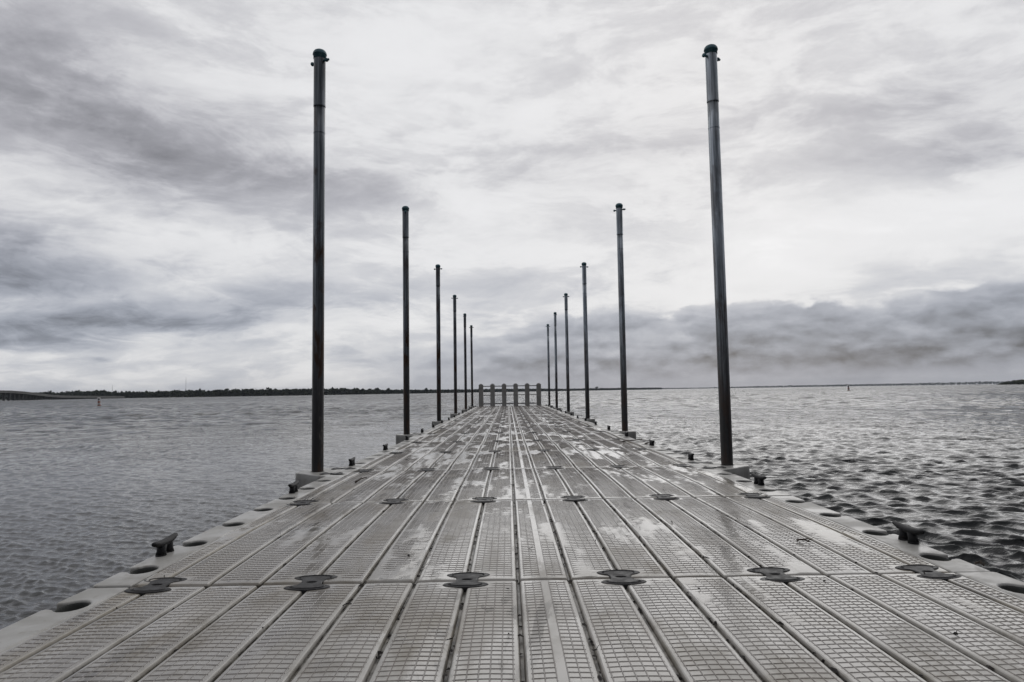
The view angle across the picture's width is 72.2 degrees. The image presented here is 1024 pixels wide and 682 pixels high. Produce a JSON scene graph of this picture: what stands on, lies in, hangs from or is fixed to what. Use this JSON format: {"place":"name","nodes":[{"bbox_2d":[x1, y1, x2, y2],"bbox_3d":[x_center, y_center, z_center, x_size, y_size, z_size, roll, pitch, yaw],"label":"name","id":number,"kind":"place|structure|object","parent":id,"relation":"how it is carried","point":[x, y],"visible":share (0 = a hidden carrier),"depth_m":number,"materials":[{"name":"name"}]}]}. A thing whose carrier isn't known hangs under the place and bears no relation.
{"place":"outdoors","nodes":[
{"label":"outdoors","id":0,"kind":"place"},
{"bbox_2d":[5,389,654,399],"bbox_3d":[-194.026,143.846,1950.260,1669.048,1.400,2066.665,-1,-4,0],"label":"shore bank","id":1,"kind":"structure","parent":0,"point":[276,395],"depth_m":953.12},
{"bbox_2d":[0,387,661,399],"bbox_3d":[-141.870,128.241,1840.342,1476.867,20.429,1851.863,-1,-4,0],"label":"shore woodland","id":2,"kind":"object","parent":1,"relation":"on","point":[228,392],"visible":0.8,"depth_m":964.05,"materials":[{"name":"black plant"}]},
{"bbox_2d":[0,384,1023,629],"bbox_3d":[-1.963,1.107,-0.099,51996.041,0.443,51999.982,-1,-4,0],"label":"water","id":3,"kind":"structure","parent":0,"point":[92,492],"depth_m":11.96,"materials":[{"name":"grey liquid"}]},
{"bbox_2d":[0,390,124,400],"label":"road bridge","id":4,"kind":"structure","parent":3,"relation":"in","point":[20,395],"depth_m":582.79,"materials":[{"name":"concrete"}]},
{"bbox_2d":[311,48,329,471],"bbox_3d":[-1.764,0.316,6.405,0.131,6.140,0.200,2,-5,-32],"label":"mooring pile","id":5,"kind":"object","parent":3,"relation":"in","point":[319,65],"visible":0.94,"depth_m":6.45,"materials":[{"name":"metal"}]},
{"bbox_2d":[402,206,409,434],"bbox_3d":[-1.803,0.718,12.000,0.200,6.140,0.130,9,-11,-68],"label":"mooring pile","id":6,"kind":"object","parent":3,"relation":"in","point":[406,375],"visible":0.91,"depth_m":12.03,"materials":[{"name":"metal"}]},
{"bbox_2d":[434,264,441,420],"bbox_3d":[-1.828,1.120,17.594,0.200,6.140,0.131,1,-4,-19],"label":"mooring pile","id":7,"kind":"object","parent":3,"relation":"in","point":[438,338],"visible":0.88,"depth_m":17.63,"materials":[{"name":"metal"}]},
{"bbox_2d":[468,408,552,410],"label":"dock section","id":8,"kind":"object","parent":3,"relation":"in","point":[512,409],"visible":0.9,"depth_m":27.61,"materials":[{"name":"grey plastic"}]},
{"bbox_2d":[472,407,549,408],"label":"dock section","id":9,"kind":"object","parent":3,"relation":"in","point":[510,407],"visible":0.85,"depth_m":29.32,"materials":[{"name":"grey plastic"}]},
{"bbox_3d":[-1.828,3.032,28.675,0.444,0.507,0.753,-1,-4,0],"label":"pile holder","id":10,"kind":"object","parent":9,"relation":"attached to","visible":0},
{"bbox_2d":[463,313,466,408],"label":"mooring pile","id":11,"kind":"object","parent":10,"relation":"in","point":[465,370],"visible":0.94,"depth_m":28.78,"materials":[{"name":"metal"}]},
{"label":"pile holder","id":12,"kind":"object","parent":9,"relation":"attached to","visible":0},
{"bbox_2d":[554,312,557,407],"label":"mooring pile","id":13,"kind":"object","parent":12,"relation":"in","point":[555,350],"visible":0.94,"depth_m":28.81,"materials":[{"name":"metal"}]},
{"bbox_2d":[474,406,547,407],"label":"dock section","id":14,"kind":"object","parent":3,"relation":"in","point":[513,407],"visible":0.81,"depth_m":31.12,"materials":[{"name":"grey plastic"}]},
{"bbox_2d":[478,405,543,406],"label":"dock section","id":15,"kind":"object","parent":3,"relation":"in","point":[506,406],"visible":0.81,"depth_m":33.01,"materials":[{"name":"grey plastic"}]},
{"bbox_2d":[479,383,540,405],"bbox_3d":[-0.100,2.599,34.051,3.012,1.085,0.216,-1,-4,0],"label":"end railing","id":16,"kind":"object","parent":15,"relation":"on","point":[527,394],"visible":0.94,"depth_m":33.95,"materials":[{"name":"grey plastic"}]},
{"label":"pile holder","id":17,"kind":"object","parent":15,"relation":"attached to","visible":0},
{"bbox_2d":[469,325,473,406],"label":"mooring pile","id":18,"kind":"object","parent":17,"relation":"in","point":[471,337],"visible":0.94,"depth_m":33.93,"materials":[{"name":"metal"}]},
{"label":"pile holder","id":19,"kind":"object","parent":15,"relation":"attached to","visible":0},
{"bbox_2d":[546,324,549,404],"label":"mooring pile","id":20,"kind":"object","parent":19,"relation":"in","point":[548,354],"visible":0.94,"depth_m":33.94,"materials":[{"name":"metal"}]},
{"bbox_2d":[0,572,1023,681],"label":"dock section","id":21,"kind":"object","parent":3,"relation":"on","point":[860,632],"visible":1,"depth_m":2.02,"materials":[{"name":"grey plastic"}]},
{"bbox_2d":[124,577,186,595],"bbox_3d":[-1.316,0.911,2.604,0.169,0.023,0.207,-1,-4,0],"label":"dock coupler","id":22,"kind":"object","parent":21,"relation":"attached to","point":[158,585],"visible":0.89,"depth_m":2.58,"materials":[{"name":"grey plastic"}]},
{"bbox_2d":[283,575,337,593],"bbox_3d":[-0.744,0.902,2.608,0.169,0.023,0.207,-1,-4,-2],"label":"dock coupler","id":23,"kind":"object","parent":21,"relation":"attached to","point":[310,583],"visible":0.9,"depth_m":2.58,"materials":[{"name":"grey plastic"}]},
{"bbox_2d":[443,572,489,591],"bbox_3d":[-0.167,0.894,2.612,0.169,0.023,0.207,-1,-4,1],"label":"dock coupler","id":24,"kind":"object","parent":21,"relation":"attached to","point":[464,581],"visible":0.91,"depth_m":2.59,"materials":[{"name":"grey plastic"}]},
{"bbox_2d":[597,570,646,588],"bbox_3d":[0.406,0.885,2.615,0.169,0.023,0.207,-1,-4,-1],"label":"dock coupler","id":25,"kind":"object","parent":21,"relation":"attached to","point":[624,578],"visible":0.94,"depth_m":2.59,"materials":[{"name":"grey plastic"}]},
{"bbox_2d":[747,567,804,584],"bbox_3d":[0.981,0.877,2.619,0.169,0.023,0.207,-1,-4,-1],"label":"dock coupler","id":26,"kind":"object","parent":21,"relation":"attached to","point":[776,574],"visible":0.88,"depth_m":2.61,"materials":[{"name":"grey plastic"}]},
{"bbox_2d":[457,412,566,415],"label":"dock section","id":27,"kind":"object","parent":3,"relation":"in","point":[517,413],"visible":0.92,"depth_m":21.93,"materials":[{"name":"grey plastic"}]},
{"bbox_2d":[464,411,559,412],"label":"dock section","id":28,"kind":"object","parent":3,"relation":"in","point":[512,411],"visible":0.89,"depth_m":23.63,"materials":[{"name":"grey plastic"}]},
{"bbox_2d":[450,413,463,418],"bbox_3d":[-1.798,2.628,23.091,0.444,0.507,0.753,-1,-4,0],"label":"pile holder","id":29,"kind":"object","parent":28,"relation":"attached to","point":[452,415],"visible":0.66,"depth_m":22.95,"materials":[{"name":"grey plastic"}]},
{"bbox_2d":[452,295,457,413],"bbox_3d":[-1.860,1.520,23.172,0.200,6.140,0.130,-2,-4,12],"label":"mooring pile","id":30,"kind":"object","parent":29,"relation":"in","point":[454,298],"visible":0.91,"depth_m":23.21,"materials":[{"name":"metal"}]},
{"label":"pile holder","id":31,"kind":"object","parent":28,"relation":"attached to","visible":0},
{"bbox_2d":[563,293,569,411],"bbox_3d":[1.845,1.465,23.193,0.131,6.140,0.200,3,-6,-43],"label":"mooring pile","id":32,"kind":"object","parent":31,"relation":"in","point":[565,296],"visible":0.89,"depth_m":23.23,"materials":[{"name":"metal"}]},
{"bbox_2d":[453,414,571,417],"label":"dock section","id":33,"kind":"object","parent":3,"relation":"in","point":[509,416],"visible":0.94,"depth_m":20.06,"materials":[{"name":"grey plastic"}]},
{"bbox_2d":[418,426,607,433],"bbox_3d":[0.066,1.930,12.829,3.364,0.632,1.860,-1,-4,0],"label":"dock section","id":34,"kind":"object","parent":3,"relation":"in","point":[521,430],"visible":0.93,"depth_m":12.62,"materials":[{"name":"grey plastic"}]},
{"bbox_2d":[396,433,422,443],"bbox_3d":[-1.736,1.831,11.921,0.444,0.507,0.753,-1,-4,0],"label":"pile holder","id":35,"kind":"object","parent":34,"relation":"attached to","point":[400,438],"visible":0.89,"depth_m":11.79,"materials":[{"name":"grey plastic"}]},
{"bbox_2d":[607,430,635,438],"bbox_3d":[1.877,1.777,11.945,0.444,0.507,0.753,-1,-4,0],"label":"pile holder","id":36,"kind":"object","parent":34,"relation":"attached to","point":[631,433],"visible":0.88,"depth_m":11.81,"materials":[{"name":"grey plastic"}]},
{"bbox_2d":[467,409,558,411],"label":"dock section","id":37,"kind":"object","parent":3,"relation":"in","point":[512,410],"visible":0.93,"depth_m":25.58,"materials":[{"name":"grey plastic"}]},
{"bbox_2d":[447,416,579,420],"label":"dock section","id":38,"kind":"object","parent":3,"relation":"in","point":[517,418],"visible":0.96,"depth_m":18.23,"materials":[{"name":"grey plastic"}]},
{"bbox_2d":[432,420,448,425],"bbox_3d":[-1.766,2.239,17.505,0.444,0.507,0.753,-1,-4,0],"label":"pile holder","id":39,"kind":"object","parent":38,"relation":"attached to","point":[435,423],"visible":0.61,"depth_m":17.34,"materials":[{"name":"grey plastic"}]},
{"bbox_2d":[576,418,594,423],"bbox_3d":[1.846,2.185,17.529,0.444,0.507,0.753,-1,-4,0],"label":"pile holder","id":40,"kind":"object","parent":38,"relation":"attached to","point":[592,420],"visible":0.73,"depth_m":17.41,"materials":[{"name":"grey plastic"}]},
{"bbox_2d":[430,422,598,428],"bbox_3d":[0.057,2.064,14.692,3.364,0.632,1.860,-1,-4,0],"label":"dock section","id":41,"kind":"object","parent":3,"relation":"in","point":[514,425],"visible":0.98,"depth_m":14.48,"materials":[{"name":"grey plastic"}]},
{"bbox_2d":[440,419,588,423],"bbox_3d":[0.046,2.197,16.552,3.364,0.632,1.860,-1,-4,0],"label":"dock section","id":42,"kind":"object","parent":3,"relation":"in","point":[512,421],"visible":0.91,"depth_m":16.35,"materials":[{"name":"grey plastic"}]},
{"bbox_2d":[401,431,632,442],"bbox_3d":[0.077,1.796,10.969,3.364,0.632,1.860,-1,-4,0],"label":"dock section","id":43,"kind":"object","parent":3,"relation":"in","point":[524,437],"visible":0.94,"depth_m":10.77,"materials":[{"name":"grey plastic"}]},
{"bbox_2d":[376,439,661,453],"bbox_3d":[0.087,1.660,9.105,3.364,0.632,1.860,-1,-4,0],"label":"dock section","id":44,"kind":"object","parent":3,"relation":"in","point":[511,446],"visible":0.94,"depth_m":8.89,"materials":[{"name":"grey plastic"}]},
{"bbox_2d":[383,443,387,449],"bbox_3d":[-1.566,1.309,8.693,0.046,0.071,0.238,-1,-4,2],"label":"mooring cleat","id":45,"kind":"object","parent":44,"relation":"on","point":[385,446],"visible":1,"depth_m":8.65,"materials":[{"name":"black metal"}]},
{"bbox_2d":[337,449,707,471],"bbox_3d":[0.098,1.520,7.246,3.364,0.632,1.860,-1,-4,0],"label":"dock section","id":46,"kind":"object","parent":3,"relation":"in","point":[597,459],"visible":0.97,"depth_m":7.02,"materials":[{"name":"grey plastic"}]},
{"bbox_2d":[348,457,354,465],"bbox_3d":[-1.555,1.172,6.832,0.046,0.071,0.238,-1,-4,-1],"label":"mooring cleat","id":47,"kind":"object","parent":46,"relation":"on","point":[351,461],"visible":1,"depth_m":6.78,"materials":[{"name":"black metal"}]},
{"bbox_2d":[418,468,436,471],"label":"dock coupler","id":48,"kind":"object","parent":46,"relation":"attached to","point":[426,469],"visible":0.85,"depth_m":6.34,"materials":[{"name":"grey plastic"}]},
{"bbox_2d":[482,467,499,471],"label":"dock coupler","id":49,"kind":"object","parent":46,"relation":"attached to","point":[490,468],"visible":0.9,"depth_m":6.34,"materials":[{"name":"grey plastic"}]},
{"bbox_2d":[546,466,563,470],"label":"dock coupler","id":50,"kind":"object","parent":46,"relation":"attached to","point":[553,467],"visible":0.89,"depth_m":6.34,"materials":[{"name":"grey plastic"}]},
{"bbox_2d":[610,465,626,468],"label":"dock coupler","id":51,"kind":"object","parent":46,"relation":"attached to","point":[618,466],"visible":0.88,"depth_m":6.35,"materials":[{"name":"grey plastic"}]},
{"bbox_2d":[687,451,693,459],"bbox_3d":[1.744,1.123,6.853,0.046,0.071,0.238,-1,-4,3],"label":"mooring cleat","id":52,"kind":"object","parent":46,"relation":"on","point":[690,456],"visible":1,"depth_m":6.80,"materials":[{"name":"black metal"}]},
{"bbox_2d":[691,461,749,479],"bbox_3d":[1.908,1.371,6.361,0.444,0.507,0.753,-1,-4,0],"label":"pile holder","id":53,"kind":"object","parent":46,"relation":"attached to","point":[740,469],"visible":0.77,"depth_m":6.24,"materials":[{"name":"grey plastic"}]},
{"bbox_2d":[266,466,790,503],"bbox_3d":[0.108,1.383,5.384,3.364,0.632,1.860,-1,-4,0],"label":"dock section","id":54,"kind":"object","parent":3,"relation":"in","point":[694,482],"visible":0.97,"depth_m":5.11,"materials":[{"name":"grey plastic"}]},
{"bbox_2d":[288,480,298,493],"bbox_3d":[-1.545,1.033,4.970,0.046,0.071,0.238,-1,-4,-3],"label":"mooring cleat","id":55,"kind":"object","parent":54,"relation":"on","point":[293,487],"visible":1,"depth_m":4.92,"materials":[{"name":"black metal"}]},
{"bbox_2d":[295,467,352,488],"bbox_3d":[-1.705,1.425,6.337,0.444,0.507,0.753,-1,-4,0],"label":"pile holder","id":56,"kind":"object","parent":54,"relation":"attached to","point":[304,477],"visible":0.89,"depth_m":6.20,"materials":[{"name":"grey plastic"}]},
{"bbox_2d":[353,469,373,472],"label":"dock coupler","id":57,"kind":"object","parent":54,"relation":"attached to","point":[363,470],"visible":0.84,"depth_m":6.34,"materials":[{"name":"grey plastic"}]},
{"bbox_2d":[470,497,496,504],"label":"dock coupler","id":58,"kind":"object","parent":54,"relation":"attached to","point":[483,500],"visible":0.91,"depth_m":4.44,"materials":[{"name":"grey plastic"}]},
{"bbox_2d":[673,464,690,467],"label":"dock coupler","id":59,"kind":"object","parent":54,"relation":"attached to","point":[681,465],"visible":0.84,"depth_m":6.36,"materials":[{"name":"grey plastic"}]},
{"bbox_2d":[751,473,766,485],"bbox_3d":[1.754,0.984,4.992,0.046,0.071,0.238,-1,-4,-3],"label":"mooring cleat","id":60,"kind":"object","parent":54,"relation":"on","point":[759,480],"visible":1,"depth_m":4.95,"materials":[{"name":"black metal"}]},
{"bbox_2d":[93,496,989,588],"bbox_3d":[0.117,1.251,3.525,3.364,0.632,1.860,-1,-4,0],"label":"dock section","id":61,"kind":"object","parent":3,"relation":"in","point":[314,539],"visible":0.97,"depth_m":3.16,"materials":[{"name":"grey plastic"}]},
{"bbox_2d":[151,533,177,556],"bbox_3d":[-1.535,0.905,3.108,0.046,0.071,0.238,-1,-4,-3],"label":"mooring cleat","id":62,"kind":"object","parent":61,"relation":"on","point":[164,546],"visible":1,"depth_m":3.07,"materials":[{"name":"black metal"}]},
{"bbox_2d":[287,500,317,506],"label":"dock coupler","id":63,"kind":"object","parent":61,"relation":"attached to","point":[302,502],"visible":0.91,"depth_m":4.47,"materials":[{"name":"grey plastic"}]},
{"bbox_2d":[380,498,408,505],"bbox_3d":[-0.751,1.027,4.470,0.169,0.023,0.207,-1,-4,1],"label":"dock coupler","id":64,"kind":"object","parent":61,"relation":"attached to","point":[390,502],"visible":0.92,"depth_m":4.46,"materials":[{"name":"grey plastic"}]},
{"bbox_2d":[561,496,587,503],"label":"dock coupler","id":65,"kind":"object","parent":61,"relation":"attached to","point":[575,499],"visible":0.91,"depth_m":4.46,"materials":[{"name":"grey plastic"}]},
{"bbox_2d":[649,494,679,500],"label":"dock coupler","id":66,"kind":"object","parent":61,"relation":"attached to","point":[666,497],"visible":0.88,"depth_m":4.45,"materials":[{"name":"grey plastic"}]},
{"bbox_2d":[738,493,769,499],"bbox_3d":[1.541,0.993,4.485,0.169,0.023,0.207,-1,-4,-1],"label":"dock coupler","id":67,"kind":"object","parent":61,"relation":"attached to","point":[753,495],"visible":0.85,"depth_m":4.47,"materials":[{"name":"grey plastic"}]},
{"bbox_2d":[892,521,924,543],"bbox_3d":[1.765,0.856,3.130,0.046,0.071,0.238,-1,-4,0],"label":"mooring cleat","id":68,"kind":"object","parent":61,"relation":"on","point":[909,534],"visible":1,"depth_m":3.10,"materials":[{"name":"black metal"}]},
{"bbox_2d":[895,565,961,580],"bbox_3d":[1.552,0.868,2.623,0.169,0.023,0.207,-1,-4,-3],"label":"dock coupler","id":69,"kind":"object","parent":61,"relation":"attached to","point":[930,571],"visible":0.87,"depth_m":2.62,"materials":[{"name":"grey plastic"}]},
{"bbox_2d":[580,262,589,418],"bbox_3d":[1.875,1.064,17.612,0.200,6.140,0.131,3,-5,-42],"label":"mooring pile","id":70,"kind":"object","parent":3,"relation":"in","point":[585,328],"visible":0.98,"depth_m":17.64,"materials":[{"name":"metal"}]},
{"bbox_2d":[613,203,627,430],"bbox_3d":[1.916,0.663,12.027,0.200,6.140,0.131,-1,-4,-2],"label":"mooring pile","id":71,"kind":"object","parent":3,"relation":"in","point":[621,297],"visible":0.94,"depth_m":12.06,"materials":[{"name":"metal"}]},
{"bbox_2d":[702,44,732,465],"bbox_3d":[1.931,0.262,6.435,0.200,6.140,0.131,-1,-4,1],"label":"mooring pile","id":72,"kind":"object","parent":3,"relation":"in","point":[709,54],"visible":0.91,"depth_m":6.47,"materials":[{"name":"metal"}]},
{"bbox_2d":[0,0,1023,392],"label":"sky","id":73,"kind":"structure","parent":0,"point":[156,156],"materials":[{"name":"grey"}]},
{"bbox_2d":[707,384,973,388],"bbox_3d":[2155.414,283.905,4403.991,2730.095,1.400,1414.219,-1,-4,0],"label":"distant bank","id":74,"kind":"structure","parent":0,"point":[842,386],"depth_m":4792.81,"materials":[{"name":"grey"}]},
{"bbox_2d":[662,381,1008,388],"bbox_3d":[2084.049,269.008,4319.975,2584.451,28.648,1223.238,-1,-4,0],"label":"distant woodland","id":75,"kind":"object","parent":74,"relation":"on","point":[942,383],"visible":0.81,"depth_m":4707.66,"materials":[{"name":"black plant"}]},
{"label":"wooded point","id":76,"kind":"structure","parent":0,"visible":0},
{"bbox_2d":[997,379,1023,384],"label":"point woodland","id":77,"kind":"object","parent":76,"relation":"on","point":[1014,382],"visible":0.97,"depth_m":925.82,"materials":[{"name":"black plant"}]}
]}

